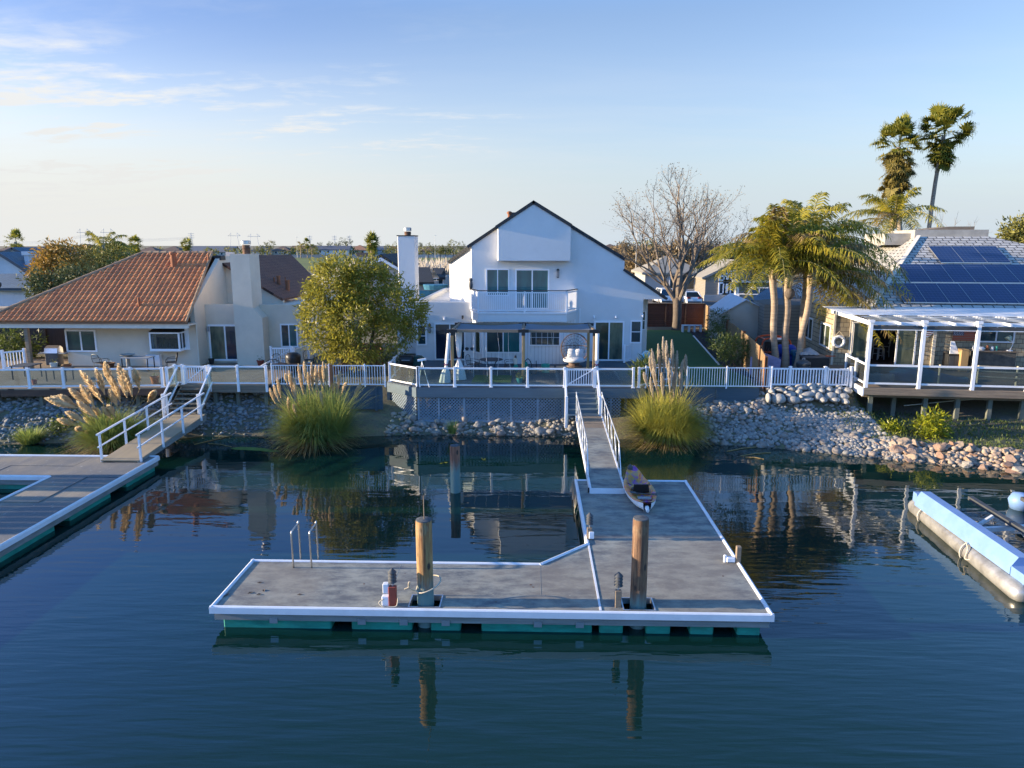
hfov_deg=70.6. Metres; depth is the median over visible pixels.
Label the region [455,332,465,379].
curtain
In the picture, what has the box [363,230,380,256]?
palm
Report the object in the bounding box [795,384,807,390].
boulder
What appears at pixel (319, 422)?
pampas grass
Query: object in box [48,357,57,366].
flower pot
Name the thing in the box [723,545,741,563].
edge post
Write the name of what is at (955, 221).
bare tree
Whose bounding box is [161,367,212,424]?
timber steps
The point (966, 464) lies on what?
rip rap rock
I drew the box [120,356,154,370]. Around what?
patio table
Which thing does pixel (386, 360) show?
shrub
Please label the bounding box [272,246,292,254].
house
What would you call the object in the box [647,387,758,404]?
retaining wall
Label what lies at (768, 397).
boulder
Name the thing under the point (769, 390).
boulder
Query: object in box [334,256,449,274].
marsh reeds
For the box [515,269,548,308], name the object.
sliding door
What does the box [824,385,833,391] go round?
boulder
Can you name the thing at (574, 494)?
slip fender
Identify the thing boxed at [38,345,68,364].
gas grill
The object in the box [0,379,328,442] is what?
bank stones
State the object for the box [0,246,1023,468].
ground
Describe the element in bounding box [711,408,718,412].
cobble
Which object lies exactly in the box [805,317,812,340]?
window
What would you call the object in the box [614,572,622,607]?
dock light
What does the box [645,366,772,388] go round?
metal fence
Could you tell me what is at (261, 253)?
house
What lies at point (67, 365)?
flower pot
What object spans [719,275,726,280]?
window
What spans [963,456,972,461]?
rip rap rock
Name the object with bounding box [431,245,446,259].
tree
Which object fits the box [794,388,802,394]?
boulder
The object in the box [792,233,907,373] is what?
feather palm
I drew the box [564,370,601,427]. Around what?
deck stairs
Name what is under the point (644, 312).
window
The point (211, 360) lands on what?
flower pot
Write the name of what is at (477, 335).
window
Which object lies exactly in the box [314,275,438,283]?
lagoon
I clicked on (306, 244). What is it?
palm
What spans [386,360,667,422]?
lattice deck
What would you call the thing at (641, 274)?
grey street house
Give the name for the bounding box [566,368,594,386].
gate
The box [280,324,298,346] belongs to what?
window
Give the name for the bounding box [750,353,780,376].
lavender sheet
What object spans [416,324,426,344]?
window
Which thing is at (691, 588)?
floating dock
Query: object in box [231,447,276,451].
duckweed patch
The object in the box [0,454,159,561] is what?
western dock
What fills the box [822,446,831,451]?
cobble
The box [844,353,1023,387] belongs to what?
smoked railing
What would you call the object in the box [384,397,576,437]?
shore stones
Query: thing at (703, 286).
taupe house
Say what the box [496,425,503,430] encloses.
shore stone
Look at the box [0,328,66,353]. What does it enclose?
dark fence
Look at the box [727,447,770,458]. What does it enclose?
floating reeds
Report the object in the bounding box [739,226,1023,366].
shingled house
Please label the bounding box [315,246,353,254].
house
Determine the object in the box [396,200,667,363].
white house
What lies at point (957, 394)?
pole deck
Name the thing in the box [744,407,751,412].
cobble
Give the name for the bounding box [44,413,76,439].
shrub
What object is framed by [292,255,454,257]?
sound wall
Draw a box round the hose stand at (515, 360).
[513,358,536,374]
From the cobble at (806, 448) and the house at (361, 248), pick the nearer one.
the cobble at (806, 448)
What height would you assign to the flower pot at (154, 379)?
0.531 m
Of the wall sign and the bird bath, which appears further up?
the wall sign
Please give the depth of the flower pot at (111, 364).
38.77 m
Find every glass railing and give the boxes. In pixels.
[0,364,268,391]
[388,349,672,387]
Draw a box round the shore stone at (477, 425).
[473,422,481,428]
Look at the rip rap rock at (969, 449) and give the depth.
29.16 m
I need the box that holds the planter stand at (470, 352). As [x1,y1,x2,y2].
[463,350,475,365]
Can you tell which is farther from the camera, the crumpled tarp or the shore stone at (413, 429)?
the crumpled tarp
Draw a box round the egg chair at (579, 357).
[561,333,586,367]
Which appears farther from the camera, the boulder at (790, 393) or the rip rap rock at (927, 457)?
the boulder at (790, 393)
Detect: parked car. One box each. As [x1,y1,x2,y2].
[652,288,672,302]
[682,291,701,302]
[735,287,767,295]
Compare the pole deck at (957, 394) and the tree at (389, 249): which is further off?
the tree at (389, 249)
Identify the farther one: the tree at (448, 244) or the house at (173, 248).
the house at (173, 248)
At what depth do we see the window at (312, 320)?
41.89 m
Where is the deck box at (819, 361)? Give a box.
[799,353,829,375]
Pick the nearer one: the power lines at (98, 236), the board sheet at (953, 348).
the board sheet at (953, 348)
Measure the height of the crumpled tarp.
0.367 m
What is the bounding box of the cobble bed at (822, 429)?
[637,386,929,463]
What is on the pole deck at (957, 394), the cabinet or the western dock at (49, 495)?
the cabinet
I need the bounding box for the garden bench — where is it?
[681,325,701,331]
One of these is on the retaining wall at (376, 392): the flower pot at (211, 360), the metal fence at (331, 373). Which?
the metal fence at (331, 373)
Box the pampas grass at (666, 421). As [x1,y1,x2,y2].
[609,337,727,454]
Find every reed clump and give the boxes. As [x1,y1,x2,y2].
[0,422,51,444]
[441,419,460,433]
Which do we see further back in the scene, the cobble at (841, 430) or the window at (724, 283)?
the window at (724, 283)
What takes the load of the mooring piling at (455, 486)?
in the water
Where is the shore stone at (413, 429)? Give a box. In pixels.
[409,426,417,431]
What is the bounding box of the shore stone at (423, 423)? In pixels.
[419,420,426,426]
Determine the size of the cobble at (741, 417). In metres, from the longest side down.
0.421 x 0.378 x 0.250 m
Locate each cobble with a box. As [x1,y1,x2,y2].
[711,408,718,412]
[720,440,727,445]
[723,432,731,438]
[738,415,745,420]
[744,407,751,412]
[758,409,765,413]
[758,442,765,447]
[764,426,772,431]
[771,415,777,420]
[795,420,804,425]
[802,446,810,451]
[819,439,827,443]
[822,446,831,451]
[832,447,840,454]
[838,428,845,432]
[842,450,850,454]
[857,429,866,433]
[868,451,877,456]
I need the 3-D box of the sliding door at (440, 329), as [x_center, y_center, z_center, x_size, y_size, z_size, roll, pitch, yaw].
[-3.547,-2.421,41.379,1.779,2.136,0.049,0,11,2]
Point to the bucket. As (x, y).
(545, 365)
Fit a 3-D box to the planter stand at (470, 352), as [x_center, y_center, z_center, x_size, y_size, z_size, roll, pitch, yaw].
[-2.341,-1.442,39.876,0.640,0.820,0.400,0,11,2]
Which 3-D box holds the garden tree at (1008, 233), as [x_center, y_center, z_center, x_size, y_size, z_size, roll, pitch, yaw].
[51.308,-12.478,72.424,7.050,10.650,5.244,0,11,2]
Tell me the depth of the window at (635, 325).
40.96 m
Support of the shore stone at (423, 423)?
on the ground at (377, 422)
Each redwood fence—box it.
[341,342,380,364]
[647,303,705,326]
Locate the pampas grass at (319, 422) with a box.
[242,361,384,458]
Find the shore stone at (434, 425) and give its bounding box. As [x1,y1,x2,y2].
[430,422,437,428]
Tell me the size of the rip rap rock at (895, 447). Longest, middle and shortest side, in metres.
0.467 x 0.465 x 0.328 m
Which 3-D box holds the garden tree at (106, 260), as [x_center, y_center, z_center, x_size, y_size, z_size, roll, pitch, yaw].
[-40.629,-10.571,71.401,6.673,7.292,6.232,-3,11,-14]
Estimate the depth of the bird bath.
38.42 m
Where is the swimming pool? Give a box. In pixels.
[419,284,447,297]
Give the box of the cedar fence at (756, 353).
[705,305,767,391]
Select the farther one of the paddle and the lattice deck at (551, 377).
the lattice deck at (551, 377)
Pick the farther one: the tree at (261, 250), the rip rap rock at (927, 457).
the tree at (261, 250)
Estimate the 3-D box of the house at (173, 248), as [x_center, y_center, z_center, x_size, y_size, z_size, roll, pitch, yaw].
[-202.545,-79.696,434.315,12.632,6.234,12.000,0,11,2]
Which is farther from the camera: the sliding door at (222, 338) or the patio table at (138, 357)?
the sliding door at (222, 338)
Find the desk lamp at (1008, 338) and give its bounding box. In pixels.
[1004,335,1012,350]
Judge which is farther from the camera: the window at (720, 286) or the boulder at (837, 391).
the window at (720, 286)
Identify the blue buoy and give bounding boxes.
[1008,492,1023,511]
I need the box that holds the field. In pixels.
[97,258,654,269]
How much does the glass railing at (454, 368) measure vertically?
0.980 m
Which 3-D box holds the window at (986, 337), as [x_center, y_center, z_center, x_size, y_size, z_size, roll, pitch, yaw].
[25.150,-2.632,37.527,1.771,0.978,0.049,2,11,8]
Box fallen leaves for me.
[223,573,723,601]
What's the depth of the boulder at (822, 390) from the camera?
33.36 m
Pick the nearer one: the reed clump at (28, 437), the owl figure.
the reed clump at (28, 437)
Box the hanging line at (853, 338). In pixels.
[850,324,854,352]
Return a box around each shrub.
[0,328,48,360]
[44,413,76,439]
[376,343,410,369]
[623,349,664,391]
[701,322,730,347]
[705,306,732,333]
[707,328,754,366]
[877,412,909,435]
[904,403,953,440]
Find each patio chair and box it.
[91,354,107,371]
[165,352,177,366]
[266,359,278,376]
[272,353,287,372]
[303,350,314,367]
[461,360,472,374]
[465,354,479,373]
[504,356,516,373]
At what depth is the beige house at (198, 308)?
39.74 m
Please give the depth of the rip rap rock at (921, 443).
29.82 m
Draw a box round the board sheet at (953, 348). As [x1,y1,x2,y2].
[949,341,958,353]
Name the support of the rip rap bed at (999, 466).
on the ground at (377, 422)
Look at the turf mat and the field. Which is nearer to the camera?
the turf mat
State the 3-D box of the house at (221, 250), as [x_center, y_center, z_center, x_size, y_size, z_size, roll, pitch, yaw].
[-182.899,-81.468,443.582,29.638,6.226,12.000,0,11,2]
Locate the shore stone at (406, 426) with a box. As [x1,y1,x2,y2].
[401,424,408,428]
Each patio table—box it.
[9,363,42,379]
[45,367,73,381]
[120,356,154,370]
[479,357,502,372]
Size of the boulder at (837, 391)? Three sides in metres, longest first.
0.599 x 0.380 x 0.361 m
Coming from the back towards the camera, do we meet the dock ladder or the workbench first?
the workbench
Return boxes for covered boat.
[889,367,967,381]
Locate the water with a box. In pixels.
[0,435,1023,767]
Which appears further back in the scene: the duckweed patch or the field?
the field
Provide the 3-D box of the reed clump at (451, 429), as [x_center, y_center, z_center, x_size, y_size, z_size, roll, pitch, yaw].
[-2.686,1.898,32.688,1.030,0.666,1.007,-9,14,-39]
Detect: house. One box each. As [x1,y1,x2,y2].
[0,240,348,368]
[0,247,87,305]
[141,247,163,250]
[163,246,182,250]
[190,246,240,255]
[251,246,272,254]
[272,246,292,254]
[291,246,315,254]
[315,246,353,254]
[353,245,369,253]
[356,253,449,313]
[376,246,392,254]
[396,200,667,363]
[421,247,435,254]
[631,256,698,290]
[693,259,781,297]
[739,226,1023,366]
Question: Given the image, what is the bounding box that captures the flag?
[952,331,975,340]
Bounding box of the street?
[648,296,800,309]
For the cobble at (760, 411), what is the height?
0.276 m
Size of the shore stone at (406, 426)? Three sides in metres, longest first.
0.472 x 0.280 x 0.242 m
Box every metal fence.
[271,363,385,389]
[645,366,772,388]
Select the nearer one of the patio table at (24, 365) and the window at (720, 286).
the patio table at (24, 365)
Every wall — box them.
[274,385,382,410]
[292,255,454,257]
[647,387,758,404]
[703,295,725,300]
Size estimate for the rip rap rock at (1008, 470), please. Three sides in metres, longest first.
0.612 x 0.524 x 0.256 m
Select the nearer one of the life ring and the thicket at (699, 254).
the life ring
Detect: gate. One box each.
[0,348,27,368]
[183,365,207,383]
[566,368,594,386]
[623,344,631,362]
[826,368,849,385]
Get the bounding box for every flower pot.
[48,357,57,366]
[61,361,71,366]
[102,358,114,367]
[150,373,158,383]
[208,356,214,363]
[256,358,263,365]
[515,372,522,383]
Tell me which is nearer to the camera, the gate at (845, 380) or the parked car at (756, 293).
the gate at (845, 380)
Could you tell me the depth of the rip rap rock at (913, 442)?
29.83 m
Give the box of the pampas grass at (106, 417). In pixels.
[44,361,167,454]
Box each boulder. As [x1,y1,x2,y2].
[765,393,770,402]
[766,388,774,392]
[771,393,785,403]
[774,387,784,392]
[784,391,795,396]
[785,386,794,390]
[787,396,799,403]
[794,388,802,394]
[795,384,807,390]
[800,397,813,400]
[801,391,814,396]
[807,383,816,390]
[813,392,823,400]
[815,383,824,387]
[816,388,824,393]
[819,397,827,402]
[823,392,836,399]
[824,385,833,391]
[830,397,839,402]
[832,388,841,394]
[836,393,848,399]
[840,398,849,403]
[841,387,852,393]
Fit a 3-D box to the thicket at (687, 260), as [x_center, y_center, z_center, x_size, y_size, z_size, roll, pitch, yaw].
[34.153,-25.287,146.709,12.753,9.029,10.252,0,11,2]
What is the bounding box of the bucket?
[541,363,549,372]
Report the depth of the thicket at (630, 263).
136.30 m
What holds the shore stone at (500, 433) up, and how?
on the ground at (377, 422)
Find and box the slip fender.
[572,481,577,514]
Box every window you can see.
[64,330,97,351]
[148,328,189,350]
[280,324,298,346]
[305,320,312,343]
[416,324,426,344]
[433,278,443,283]
[474,332,480,353]
[486,269,508,295]
[486,332,520,352]
[529,333,559,345]
[630,320,641,342]
[642,311,645,329]
[669,275,674,287]
[682,275,694,289]
[718,282,726,293]
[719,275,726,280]
[722,282,730,293]
[727,282,734,293]
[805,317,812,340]
[819,323,831,348]
[980,327,1015,342]
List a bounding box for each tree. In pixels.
[14,261,96,298]
[21,235,102,287]
[70,240,132,274]
[253,244,264,253]
[264,240,275,254]
[292,244,433,374]
[338,237,353,245]
[383,243,394,253]
[423,243,434,259]
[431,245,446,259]
[446,239,460,256]
[604,162,754,329]
[615,240,635,255]
[634,237,653,253]
[932,211,991,232]
[995,210,1023,243]
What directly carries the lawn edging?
on the lawn at (690, 347)
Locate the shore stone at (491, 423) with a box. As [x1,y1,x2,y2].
[488,421,495,425]
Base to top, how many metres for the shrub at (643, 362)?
2.623 m
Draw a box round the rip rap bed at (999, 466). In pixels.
[879,437,1023,470]
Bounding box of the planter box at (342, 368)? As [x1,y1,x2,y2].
[333,353,367,374]
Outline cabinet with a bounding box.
[942,352,958,370]
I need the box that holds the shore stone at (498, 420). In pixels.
[495,418,502,422]
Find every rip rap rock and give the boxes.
[889,445,903,453]
[893,445,902,452]
[896,439,907,445]
[900,437,911,443]
[903,453,917,459]
[907,448,918,453]
[910,439,919,446]
[916,453,924,459]
[918,441,926,445]
[923,455,933,459]
[933,443,946,450]
[936,451,944,459]
[955,441,963,446]
[958,461,972,467]
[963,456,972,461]
[965,445,973,452]
[978,464,987,469]
[1002,461,1013,467]
[1005,454,1016,463]
[1005,468,1019,473]
[1011,466,1023,473]
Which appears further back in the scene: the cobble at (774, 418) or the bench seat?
the bench seat
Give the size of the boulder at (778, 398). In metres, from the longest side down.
0.683 x 0.600 x 0.465 m
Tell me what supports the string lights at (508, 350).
hanging from the pergola at (588, 328)
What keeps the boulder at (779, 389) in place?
on the cobble bed at (822, 429)
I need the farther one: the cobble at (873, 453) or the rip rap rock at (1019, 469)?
the cobble at (873, 453)
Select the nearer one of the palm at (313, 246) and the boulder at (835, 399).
the boulder at (835, 399)
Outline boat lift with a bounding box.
[908,491,1023,601]
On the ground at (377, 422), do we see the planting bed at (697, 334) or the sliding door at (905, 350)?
the planting bed at (697, 334)
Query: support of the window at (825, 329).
in the shingled house at (961, 267)
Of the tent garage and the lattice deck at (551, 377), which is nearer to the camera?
the lattice deck at (551, 377)
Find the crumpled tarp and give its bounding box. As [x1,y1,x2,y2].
[795,347,818,354]
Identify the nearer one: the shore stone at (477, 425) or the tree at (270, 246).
the shore stone at (477, 425)
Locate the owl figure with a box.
[469,278,472,288]
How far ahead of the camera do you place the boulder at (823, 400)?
33.05 m
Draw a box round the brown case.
[958,348,968,371]
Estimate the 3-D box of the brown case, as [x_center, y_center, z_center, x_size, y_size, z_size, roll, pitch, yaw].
[22.971,-1.224,36.906,0.370,1.150,0.500,2,11,8]
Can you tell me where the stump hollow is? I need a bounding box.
[785,288,794,298]
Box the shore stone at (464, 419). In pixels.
[461,415,468,421]
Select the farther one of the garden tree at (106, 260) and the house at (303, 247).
the house at (303, 247)
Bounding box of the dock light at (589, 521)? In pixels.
[586,513,593,539]
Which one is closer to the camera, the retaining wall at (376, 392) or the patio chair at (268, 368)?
the retaining wall at (376, 392)
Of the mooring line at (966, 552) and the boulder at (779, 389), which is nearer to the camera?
the mooring line at (966, 552)
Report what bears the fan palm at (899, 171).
on the ground at (377, 422)
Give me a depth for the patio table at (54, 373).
35.46 m
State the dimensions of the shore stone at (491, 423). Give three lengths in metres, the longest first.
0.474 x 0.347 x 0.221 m
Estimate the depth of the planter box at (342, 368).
37.94 m
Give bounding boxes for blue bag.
[778,344,781,366]
[789,344,795,365]
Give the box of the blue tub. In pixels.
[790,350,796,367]
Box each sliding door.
[208,324,236,360]
[434,323,465,359]
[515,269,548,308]
[594,321,624,360]
[849,322,868,364]
[894,325,917,364]
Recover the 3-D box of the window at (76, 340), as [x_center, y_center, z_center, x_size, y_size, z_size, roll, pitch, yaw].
[-23.567,-2.361,39.556,1.705,1.230,0.049,0,11,2]
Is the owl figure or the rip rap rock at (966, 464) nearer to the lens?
the rip rap rock at (966, 464)
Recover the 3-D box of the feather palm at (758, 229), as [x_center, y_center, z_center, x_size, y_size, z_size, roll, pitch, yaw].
[13.541,-4.901,37.516,7.576,8.586,9.343,0,11,2]
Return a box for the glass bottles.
[154,342,178,348]
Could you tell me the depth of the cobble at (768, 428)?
31.97 m
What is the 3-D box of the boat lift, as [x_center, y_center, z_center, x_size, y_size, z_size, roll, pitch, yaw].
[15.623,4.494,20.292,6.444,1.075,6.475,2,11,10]
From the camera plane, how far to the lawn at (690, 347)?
42.85 m
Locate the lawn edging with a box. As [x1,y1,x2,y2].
[693,335,719,364]
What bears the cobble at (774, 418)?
on the ground at (377, 422)
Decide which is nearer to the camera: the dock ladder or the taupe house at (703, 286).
the dock ladder
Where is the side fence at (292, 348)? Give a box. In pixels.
[261,344,310,365]
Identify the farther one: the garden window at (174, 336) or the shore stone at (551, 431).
the garden window at (174, 336)
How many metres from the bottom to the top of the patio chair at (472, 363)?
0.934 m
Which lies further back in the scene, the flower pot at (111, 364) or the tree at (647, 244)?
the tree at (647, 244)
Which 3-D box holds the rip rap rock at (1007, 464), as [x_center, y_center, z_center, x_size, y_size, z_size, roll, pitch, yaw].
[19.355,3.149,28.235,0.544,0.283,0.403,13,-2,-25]
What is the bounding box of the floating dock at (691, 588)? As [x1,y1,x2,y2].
[209,479,774,634]
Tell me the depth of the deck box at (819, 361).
36.65 m
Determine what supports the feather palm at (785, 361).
on the ground at (377, 422)
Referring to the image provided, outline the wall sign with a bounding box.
[921,326,933,336]
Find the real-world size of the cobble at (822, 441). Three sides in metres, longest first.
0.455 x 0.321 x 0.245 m
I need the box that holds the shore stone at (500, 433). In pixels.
[497,431,504,435]
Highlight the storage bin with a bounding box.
[146,354,161,366]
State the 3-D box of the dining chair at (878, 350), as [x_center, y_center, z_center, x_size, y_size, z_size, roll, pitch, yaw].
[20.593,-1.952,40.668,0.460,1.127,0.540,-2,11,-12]
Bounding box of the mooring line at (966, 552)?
[964,542,968,559]
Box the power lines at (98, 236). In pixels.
[33,235,182,243]
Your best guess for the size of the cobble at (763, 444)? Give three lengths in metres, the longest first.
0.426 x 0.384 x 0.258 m
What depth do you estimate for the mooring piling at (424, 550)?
16.29 m
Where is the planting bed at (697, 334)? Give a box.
[687,329,751,377]
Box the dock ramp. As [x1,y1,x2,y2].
[96,392,206,462]
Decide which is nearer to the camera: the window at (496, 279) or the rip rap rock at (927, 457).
the rip rap rock at (927, 457)
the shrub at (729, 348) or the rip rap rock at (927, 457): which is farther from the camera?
the shrub at (729, 348)
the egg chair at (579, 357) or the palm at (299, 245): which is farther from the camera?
the palm at (299, 245)
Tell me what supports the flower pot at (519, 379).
on the lattice deck at (551, 377)
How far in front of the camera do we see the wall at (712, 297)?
86.94 m
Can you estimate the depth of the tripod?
33.77 m
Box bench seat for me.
[857,370,894,381]
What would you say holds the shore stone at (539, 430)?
on the shore stones at (558, 428)
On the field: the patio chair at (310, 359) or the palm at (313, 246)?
the palm at (313, 246)
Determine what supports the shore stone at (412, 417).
on the ground at (377, 422)
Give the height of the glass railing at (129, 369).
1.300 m
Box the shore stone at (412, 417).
[409,414,417,420]
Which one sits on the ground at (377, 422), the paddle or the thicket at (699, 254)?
the thicket at (699, 254)
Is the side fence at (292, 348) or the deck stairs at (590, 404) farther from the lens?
the side fence at (292, 348)
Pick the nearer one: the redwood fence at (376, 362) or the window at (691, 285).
the redwood fence at (376, 362)
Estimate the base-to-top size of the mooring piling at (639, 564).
4.140 m
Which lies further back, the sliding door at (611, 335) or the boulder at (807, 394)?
the sliding door at (611, 335)
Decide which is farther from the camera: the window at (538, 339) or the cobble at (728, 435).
the window at (538, 339)
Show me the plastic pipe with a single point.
(931, 402)
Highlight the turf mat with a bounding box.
[472,375,511,382]
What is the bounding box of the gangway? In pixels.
[575,392,624,493]
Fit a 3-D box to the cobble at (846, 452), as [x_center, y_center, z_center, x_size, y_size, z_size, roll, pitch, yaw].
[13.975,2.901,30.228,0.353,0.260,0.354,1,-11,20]
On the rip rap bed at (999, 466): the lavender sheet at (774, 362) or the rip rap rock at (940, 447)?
the rip rap rock at (940, 447)
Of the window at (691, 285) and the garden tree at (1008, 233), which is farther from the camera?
the window at (691, 285)
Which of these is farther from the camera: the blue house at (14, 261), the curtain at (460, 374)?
the blue house at (14, 261)
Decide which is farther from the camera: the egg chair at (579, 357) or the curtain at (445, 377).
the egg chair at (579, 357)
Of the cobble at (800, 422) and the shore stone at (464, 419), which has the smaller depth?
the cobble at (800, 422)
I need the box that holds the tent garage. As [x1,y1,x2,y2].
[708,293,758,346]
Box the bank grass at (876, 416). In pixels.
[820,382,1023,448]
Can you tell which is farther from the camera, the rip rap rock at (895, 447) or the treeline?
the treeline
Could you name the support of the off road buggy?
on the ground at (377, 422)
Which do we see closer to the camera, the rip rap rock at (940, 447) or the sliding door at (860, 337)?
the rip rap rock at (940, 447)
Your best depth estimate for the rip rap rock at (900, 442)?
29.93 m
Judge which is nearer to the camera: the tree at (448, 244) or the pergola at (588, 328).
the pergola at (588, 328)
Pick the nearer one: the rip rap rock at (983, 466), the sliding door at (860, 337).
the rip rap rock at (983, 466)
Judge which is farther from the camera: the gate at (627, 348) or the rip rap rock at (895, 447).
the gate at (627, 348)
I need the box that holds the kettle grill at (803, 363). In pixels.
[796,359,810,380]
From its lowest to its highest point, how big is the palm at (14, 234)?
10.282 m
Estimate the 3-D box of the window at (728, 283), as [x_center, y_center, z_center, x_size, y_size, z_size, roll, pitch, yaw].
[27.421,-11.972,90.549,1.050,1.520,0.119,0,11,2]
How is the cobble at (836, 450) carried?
on the ground at (377, 422)
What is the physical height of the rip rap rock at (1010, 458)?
0.342 m
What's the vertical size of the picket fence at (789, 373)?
1.020 m
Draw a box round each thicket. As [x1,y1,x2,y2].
[610,239,640,267]
[623,241,675,274]
[656,238,710,267]
[690,237,736,268]
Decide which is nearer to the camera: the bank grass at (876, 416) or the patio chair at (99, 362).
the bank grass at (876, 416)
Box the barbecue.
[399,355,424,375]
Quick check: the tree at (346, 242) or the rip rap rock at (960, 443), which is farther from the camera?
the tree at (346, 242)
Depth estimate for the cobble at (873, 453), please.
29.84 m
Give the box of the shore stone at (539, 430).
[535,427,543,434]
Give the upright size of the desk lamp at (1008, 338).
0.795 m
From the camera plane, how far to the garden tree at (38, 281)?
57.96 m
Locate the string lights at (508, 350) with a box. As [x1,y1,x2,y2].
[473,332,572,375]
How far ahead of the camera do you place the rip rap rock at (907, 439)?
30.02 m
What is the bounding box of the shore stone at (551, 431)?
[545,428,554,434]
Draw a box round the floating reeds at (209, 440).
[178,435,232,446]
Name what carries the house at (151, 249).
on the ground at (377, 422)
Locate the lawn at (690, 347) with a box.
[646,330,756,387]
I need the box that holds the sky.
[0,0,1023,245]
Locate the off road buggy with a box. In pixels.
[755,334,791,354]
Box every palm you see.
[3,228,24,247]
[71,230,134,264]
[93,236,138,260]
[128,234,143,253]
[178,237,192,250]
[294,242,305,257]
[302,237,311,257]
[303,243,318,256]
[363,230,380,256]
[691,203,854,357]
[706,205,892,371]
[727,191,914,348]
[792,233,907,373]
[838,187,946,246]
[870,110,923,230]
[917,102,977,227]
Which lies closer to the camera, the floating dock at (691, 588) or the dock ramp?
the floating dock at (691, 588)
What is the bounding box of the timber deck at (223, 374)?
[0,359,314,407]
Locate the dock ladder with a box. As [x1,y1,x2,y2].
[290,520,318,567]
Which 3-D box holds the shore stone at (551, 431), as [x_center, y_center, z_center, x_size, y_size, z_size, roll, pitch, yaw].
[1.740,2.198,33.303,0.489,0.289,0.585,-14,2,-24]
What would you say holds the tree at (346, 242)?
on the ground at (377, 422)
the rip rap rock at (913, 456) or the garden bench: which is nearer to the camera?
the rip rap rock at (913, 456)
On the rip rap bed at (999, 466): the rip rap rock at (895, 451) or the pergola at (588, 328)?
the rip rap rock at (895, 451)
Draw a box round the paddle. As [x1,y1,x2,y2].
[630,491,656,495]
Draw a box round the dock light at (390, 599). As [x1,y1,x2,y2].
[379,568,398,607]
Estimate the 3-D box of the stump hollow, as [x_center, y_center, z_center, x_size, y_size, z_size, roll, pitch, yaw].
[14.247,-4.644,37.112,0.520,0.550,0.520,0,11,2]
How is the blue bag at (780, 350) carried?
on the ground at (377, 422)
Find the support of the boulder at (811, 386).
on the boulder
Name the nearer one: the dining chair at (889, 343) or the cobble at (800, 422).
the cobble at (800, 422)
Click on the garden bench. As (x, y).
(694, 327)
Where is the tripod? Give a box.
[417,358,428,385]
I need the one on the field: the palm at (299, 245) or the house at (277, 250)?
the palm at (299, 245)
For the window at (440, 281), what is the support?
in the grey house at (425, 275)
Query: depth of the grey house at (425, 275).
64.98 m
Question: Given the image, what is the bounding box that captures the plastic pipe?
[904,400,962,405]
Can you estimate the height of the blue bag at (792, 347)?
1.330 m
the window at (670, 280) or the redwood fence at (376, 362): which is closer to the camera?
the redwood fence at (376, 362)
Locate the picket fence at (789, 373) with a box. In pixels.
[767,366,853,387]
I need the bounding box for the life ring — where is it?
[832,332,845,347]
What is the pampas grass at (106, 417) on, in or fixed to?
on the ground at (377, 422)
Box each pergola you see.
[447,322,599,382]
[823,306,1023,389]
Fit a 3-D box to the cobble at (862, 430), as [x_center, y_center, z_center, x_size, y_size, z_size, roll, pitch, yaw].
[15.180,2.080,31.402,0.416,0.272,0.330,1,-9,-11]
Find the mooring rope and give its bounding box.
[404,575,440,593]
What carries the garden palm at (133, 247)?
on the ground at (377, 422)
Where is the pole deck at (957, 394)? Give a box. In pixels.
[829,365,1023,420]
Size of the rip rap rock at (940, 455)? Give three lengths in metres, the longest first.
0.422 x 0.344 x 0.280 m
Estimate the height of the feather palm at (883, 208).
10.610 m
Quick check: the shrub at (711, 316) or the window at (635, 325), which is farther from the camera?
the shrub at (711, 316)
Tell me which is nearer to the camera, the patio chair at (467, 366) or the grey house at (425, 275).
the patio chair at (467, 366)
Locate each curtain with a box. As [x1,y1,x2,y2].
[439,333,450,382]
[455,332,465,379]
[595,333,598,382]
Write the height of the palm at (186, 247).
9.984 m
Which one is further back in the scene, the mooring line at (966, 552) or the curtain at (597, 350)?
the curtain at (597, 350)
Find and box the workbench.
[967,349,1018,371]
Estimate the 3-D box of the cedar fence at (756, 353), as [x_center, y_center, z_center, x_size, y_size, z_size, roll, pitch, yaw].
[13.733,-2.476,46.229,0.151,3.260,25.702,2,11,9]
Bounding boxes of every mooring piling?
[415,495,433,627]
[450,444,460,493]
[629,515,648,629]
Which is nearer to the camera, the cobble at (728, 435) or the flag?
the cobble at (728, 435)
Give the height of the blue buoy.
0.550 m
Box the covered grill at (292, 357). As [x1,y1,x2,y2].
[285,352,300,371]
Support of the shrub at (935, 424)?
on the ground at (377, 422)
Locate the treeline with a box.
[4,245,459,254]
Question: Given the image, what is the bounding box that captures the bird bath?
[119,353,134,367]
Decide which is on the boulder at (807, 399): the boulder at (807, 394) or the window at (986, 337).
the boulder at (807, 394)
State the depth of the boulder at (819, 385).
33.52 m
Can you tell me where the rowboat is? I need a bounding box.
[624,465,655,512]
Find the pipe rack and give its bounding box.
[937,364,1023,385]
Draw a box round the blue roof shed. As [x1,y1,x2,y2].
[749,287,781,300]
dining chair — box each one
[871,339,884,359]
[879,338,891,357]

